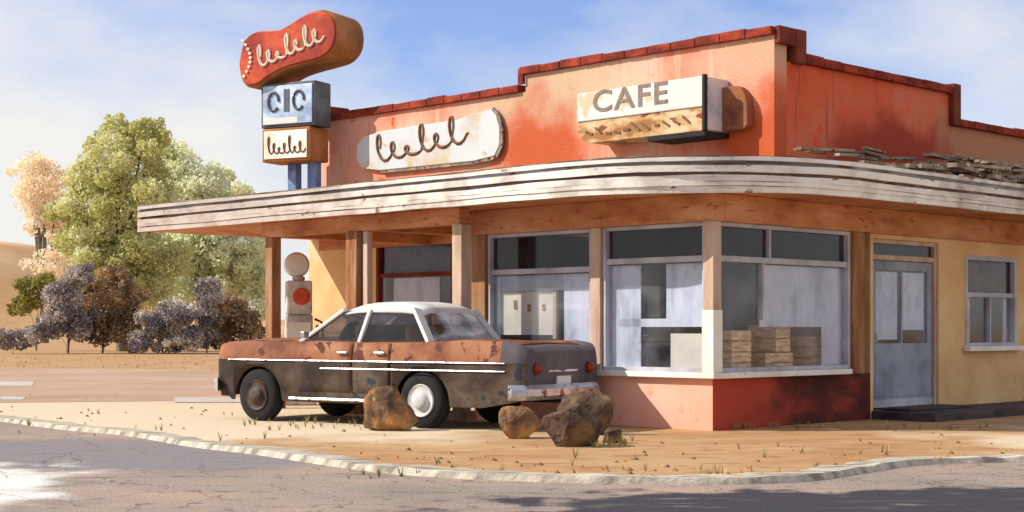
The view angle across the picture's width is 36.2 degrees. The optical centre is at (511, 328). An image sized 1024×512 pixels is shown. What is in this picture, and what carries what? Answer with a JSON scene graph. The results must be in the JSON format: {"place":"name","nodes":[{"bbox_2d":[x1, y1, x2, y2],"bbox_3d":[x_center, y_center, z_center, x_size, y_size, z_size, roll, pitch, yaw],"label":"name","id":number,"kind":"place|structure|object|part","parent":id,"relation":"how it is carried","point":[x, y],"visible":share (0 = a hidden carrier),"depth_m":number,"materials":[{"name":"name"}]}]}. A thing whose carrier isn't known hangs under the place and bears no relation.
{"place":"outdoors","nodes":[
{"label":"outdoors","id":0,"kind":"place"},
{"bbox_2d":[0,241,284,333],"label":"hill","id":1,"kind":"structure","parent":0,"point":[12,254],"depth_m":362.77,"materials":[{"name":"beige sand"}]},
{"bbox_2d":[0,422,1023,511],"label":"road","id":2,"kind":"structure","parent":0,"point":[42,469],"depth_m":11.64,"materials":[{"name":"grey asphalt"}]},
{"bbox_2d":[0,334,1023,474],"bbox_3d":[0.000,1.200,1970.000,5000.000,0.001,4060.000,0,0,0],"label":"ground","id":3,"kind":"structure","parent":0,"point":[469,439],"depth_m":17.41,"materials":[{"name":"beige sand"}]},
{"bbox_2d":[0,321,47,353],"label":"bush","id":4,"kind":"object","parent":3,"relation":"on","point":[10,339],"visible":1,"depth_m":73.77,"materials":[{"name":"grey plant"}]},
{"bbox_2d":[6,272,61,350],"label":"bush","id":5,"kind":"object","parent":3,"relation":"on","point":[30,288],"visible":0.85,"depth_m":83.47,"materials":[{"name":"green plant"}]},
{"bbox_2d":[5,151,84,342],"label":"dry tree","id":6,"kind":"object","parent":3,"relation":"on","point":[38,167],"visible":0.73,"depth_m":128.94,"materials":[{"name":"beige plant"}]},
{"bbox_2d":[34,262,100,353],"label":"bush","id":7,"kind":"object","parent":3,"relation":"on","point":[63,316],"visible":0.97,"depth_m":74.55,"materials":[{"name":"grey plant"}]},
{"bbox_2d":[79,263,152,352],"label":"bush","id":8,"kind":"object","parent":3,"relation":"on","point":[120,299],"visible":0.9,"depth_m":75.57,"materials":[{"name":"brown plant"}]},
{"bbox_2d":[41,112,191,351],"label":"olive tree","id":9,"kind":"object","parent":3,"relation":"on","point":[128,245],"visible":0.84,"depth_m":81.20,"materials":[{"name":"green plant"}]},
{"bbox_2d":[0,368,239,402],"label":"side lane","id":10,"kind":"structure","parent":3,"relation":"on","point":[70,385],"depth_m":33.48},
{"bbox_2d":[0,381,240,401],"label":"lane marking","id":11,"kind":"object","parent":10,"relation":"on","point":[176,399],"visible":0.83,"depth_m":26.67,"materials":[{"name":"paint"}]},
{"bbox_2d":[126,298,205,353],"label":"bush","id":12,"kind":"object","parent":3,"relation":"on","point":[164,321],"visible":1,"depth_m":73.69,"materials":[{"name":"grey plant"}]},
{"bbox_2d":[184,276,226,353],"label":"bush","id":13,"kind":"object","parent":3,"relation":"on","point":[211,286],"visible":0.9,"depth_m":74.71,"materials":[{"name":"grey plant"}]},
{"bbox_2d":[148,137,264,348],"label":"sage tree","id":14,"kind":"object","parent":3,"relation":"on","point":[233,264],"visible":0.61,"depth_m":91.11,"materials":[{"name":"green plant"}]},
{"bbox_2d":[205,295,265,350],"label":"bush","id":15,"kind":"object","parent":3,"relation":"on","point":[236,321],"visible":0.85,"depth_m":75.40,"materials":[{"name":"brown plant"}]},
{"bbox_2d":[284,252,324,405],"bbox_3d":[-3.271,0.000,24.617,0.680,2.400,0.400,0,0,-12],"label":"fuel pump","id":16,"kind":"object","parent":3,"relation":"on","point":[298,306],"visible":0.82,"depth_m":24.44,"materials":[{"name":"grey paint"}]},
{"bbox_2d":[363,386,417,430],"bbox_3d":[-1.439,0.953,18.445,0.630,0.554,0.393,0,0,15],"label":"boulder","id":17,"kind":"object","parent":3,"relation":"on","point":[387,408],"visible":0.91,"depth_m":18.34,"materials":[{"name":"brown stone"}]},
{"bbox_2d":[214,302,599,428],"bbox_3d":[-1.448,0.435,20.056,5.240,1.550,2.060,0,0,35],"label":"old car","id":18,"kind":"object","parent":3,"relation":"on","point":[432,373],"visible":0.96,"depth_m":19.23,"materials":[{"name":"orange paint"}]},
{"bbox_3d":[-2.359,0.505,19.638,0.930,0.672,0.084,0,0,35],"label":"door","id":19,"kind":"part","parent":18,"relation":"part of","materials":[{"name":"orange paint"}]},
{"bbox_3d":[-1.725,0.510,19.191,0.580,0.662,0.080,0,0,35],"label":"door","id":20,"kind":"part","parent":18,"relation":"part of","materials":[{"name":"orange paint"}]},
{"bbox_3d":[-0.664,-0.043,19.506,0.424,0.394,1.360,0,0,35],"label":"rear window","id":21,"kind":"part","parent":18,"relation":"part of","materials":[{"name":"glass"}]},
{"bbox_2d":[1,355,988,478],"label":"grass tufts","id":22,"kind":"object","parent":3,"relation":"on","point":[624,441],"visible":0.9,"depth_m":16.22,"materials":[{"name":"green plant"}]},
{"bbox_2d":[0,394,1022,474],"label":"pebbles","id":23,"kind":"object","parent":3,"relation":"on","point":[636,458],"visible":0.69,"depth_m":14.85,"materials":[{"name":"brown stone"}]},
{"bbox_2d":[0,415,1023,484],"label":"kerb","id":24,"kind":"structure","parent":3,"relation":"on","point":[821,472],"depth_m":13.04,"materials":[{"name":"grey concrete"}]},
{"bbox_2d":[498,406,541,438],"bbox_3d":[0.071,1.037,17.132,0.460,0.387,0.348,0,0,-27],"label":"boulder","id":25,"kind":"object","parent":3,"relation":"on","point":[515,422],"visible":0.91,"depth_m":17.02,"materials":[{"name":"brown stone"}]},
{"bbox_2d":[541,403,602,446],"bbox_3d":[0.598,0.997,15.992,0.548,0.467,0.452,0,0,30],"label":"boulder","id":26,"kind":"object","parent":3,"relation":"on","point":[576,425],"visible":0.93,"depth_m":15.84,"materials":[{"name":"brown stone"}]},
{"bbox_2d":[137,25,1023,430],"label":"cafe building","id":27,"kind":"structure","parent":3,"relation":"on","point":[865,225],"depth_m":21.26,"materials":[{"name":"paint"}]},
{"bbox_2d":[240,10,363,189],"bbox_3d":[-3.678,-3.691,27.213,2.072,3.442,0.908,0,0,27],"label":"roof sign","id":28,"kind":"object","parent":27,"relation":"on","point":[277,67],"visible":0.97,"depth_m":26.95,"materials":[{"name":"red metal"}]},
{"bbox_2d":[376,243,451,324],"bbox_3d":[-1.590,-0.621,26.102,0.130,1.741,1.962,0,0,-45],"label":"window","id":29,"kind":"structure","parent":27,"relation":"in","point":[421,261],"depth_m":26.16,"materials":[{"name":"grey glass"}]},
{"bbox_2d":[357,107,503,172],"bbox_3d":[-1.405,-3.051,25.774,0.120,0.865,3.588,0,0,-45],"label":"wall sign","id":30,"kind":"object","parent":27,"relation":"attached to","point":[476,138],"visible":1,"depth_m":25.56,"materials":[{"name":"white metal"}]},
{"bbox_2d":[501,290,558,338],"bbox_3d":[0.195,-0.246,20.735,0.050,0.759,1.123,0,0,-45],"label":"cabinet","id":31,"kind":"object","parent":27,"relation":"attached to","point":[535,312],"visible":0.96,"depth_m":20.68,"materials":[{"name":"white metal"}]},
{"bbox_2d":[488,228,590,341],"bbox_3d":[0.384,-0.371,20.431,0.130,1.779,1.900,0,0,-45],"label":"window","id":32,"kind":"structure","parent":27,"relation":"in","point":[576,287],"depth_m":20.32,"materials":[{"name":"grey glass"}]},
{"bbox_2d":[641,270,659,316],"bbox_3d":[1.666,-0.433,19.285,0.014,0.574,0.399,0,0,-45],"label":"poster","id":33,"kind":"object","parent":27,"relation":"hanging from","point":[650,293],"visible":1,"depth_m":19.25,"materials":[{"name":"grey paper"}]},
{"bbox_2d":[603,222,702,372],"bbox_3d":[1.748,-0.371,19.048,0.130,1.779,1.623,0,0,-45],"label":"window","id":34,"kind":"structure","parent":27,"relation":"in","point":[622,321],"depth_m":19.21,"materials":[{"name":"white glass"}]},
{"bbox_2d":[577,74,753,145],"bbox_3d":[2.099,-3.009,21.914,0.556,0.826,2.758,0,0,-45],"label":"wall sign","id":35,"kind":"object","parent":27,"relation":"attached to","point":[704,107],"visible":1,"depth_m":21.55,"materials":[{"name":"white metal"}]},
{"bbox_2d":[722,330,750,367],"bbox_3d":[2.648,0.550,19.216,0.400,1.060,0.420,0,0,43],"label":"crate","id":36,"kind":"object","parent":27,"relation":"on","point":[734,343],"visible":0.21,"depth_m":19.02,"materials":[{"name":"brown wood"}]},
{"bbox_2d":[721,222,849,372],"bbox_3d":[3.370,-0.371,19.443,2.772,1.779,0.130,0,0,-45],"label":"window","id":37,"kind":"structure","parent":27,"relation":"in","point":[787,296],"depth_m":19.83,"materials":[{"name":"grey glass"}]},
{"bbox_2d":[789,336,820,365],"bbox_3d":[3.919,0.590,20.499,0.400,0.980,0.460,0,0,41],"label":"crate","id":38,"kind":"object","parent":27,"relation":"on","point":[807,346],"visible":0.18,"depth_m":20.30,"materials":[{"name":"brown wood"}]},
{"bbox_2d":[873,260,932,407],"bbox_3d":[5.332,0.072,21.396,1.549,1.975,0.118,0,0,-45],"label":"door","id":39,"kind":"structure","parent":27,"relation":"in","point":[902,372],"depth_m":21.41,"materials":[{"name":"grey glass"}]},
{"bbox_2d":[964,255,1023,350],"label":"window","id":40,"kind":"structure","parent":27,"relation":"in","point":[979,277],"depth_m":23.09,"materials":[{"name":"white wood"}]},
{"bbox_2d":[557,391,613,434],"bbox_3d":[0.830,0.965,17.755,0.648,0.529,0.454,0,0,0],"label":"boulder","id":41,"kind":"object","parent":3,"relation":"on","point":[598,405],"visible":0.51,"depth_m":17.63,"materials":[{"name":"brown stone"}]},
{"bbox_2d":[602,428,622,442],"bbox_3d":[1.067,1.135,16.430,0.215,0.190,0.172,0,0,-29],"label":"boulder","id":42,"kind":"object","parent":3,"relation":"on","point":[613,433],"visible":0.81,"depth_m":16.36,"materials":[{"name":"brown stone"}]},
{"bbox_2d":[0,0,1023,319],"label":"sky","id":43,"kind":"structure","parent":0,"point":[66,65],"materials":[{"name":"blue"}]},
{"bbox_2d":[641,335,670,366],"bbox_3d":[1.637,0.580,19.851,0.560,1.000,0.680,0,0,-45],"label":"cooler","id":44,"kind":"object","parent":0,"point":[655,350],"visible":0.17,"depth_m":19.55,"materials":[{"name":"grey metal"}]},
{"bbox_2d":[742,352,792,366],"bbox_3d":[3.220,0.690,19.809,0.550,0.780,0.400,0,0,-42],"label":"crate","id":45,"kind":"object","parent":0,"point":[765,359],"visible":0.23,"depth_m":19.61,"materials":[{"name":"brown wood"}]},
{"bbox_2d":[748,325,789,351],"bbox_3d":[3.259,0.125,19.848,0.400,0.340,0.360,0,0,40],"label":"crate","id":46,"kind":"object","parent":45,"relation":"on","point":[763,344],"visible":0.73,"depth_m":19.71,"materials":[{"name":"brown wood"}]}
]}

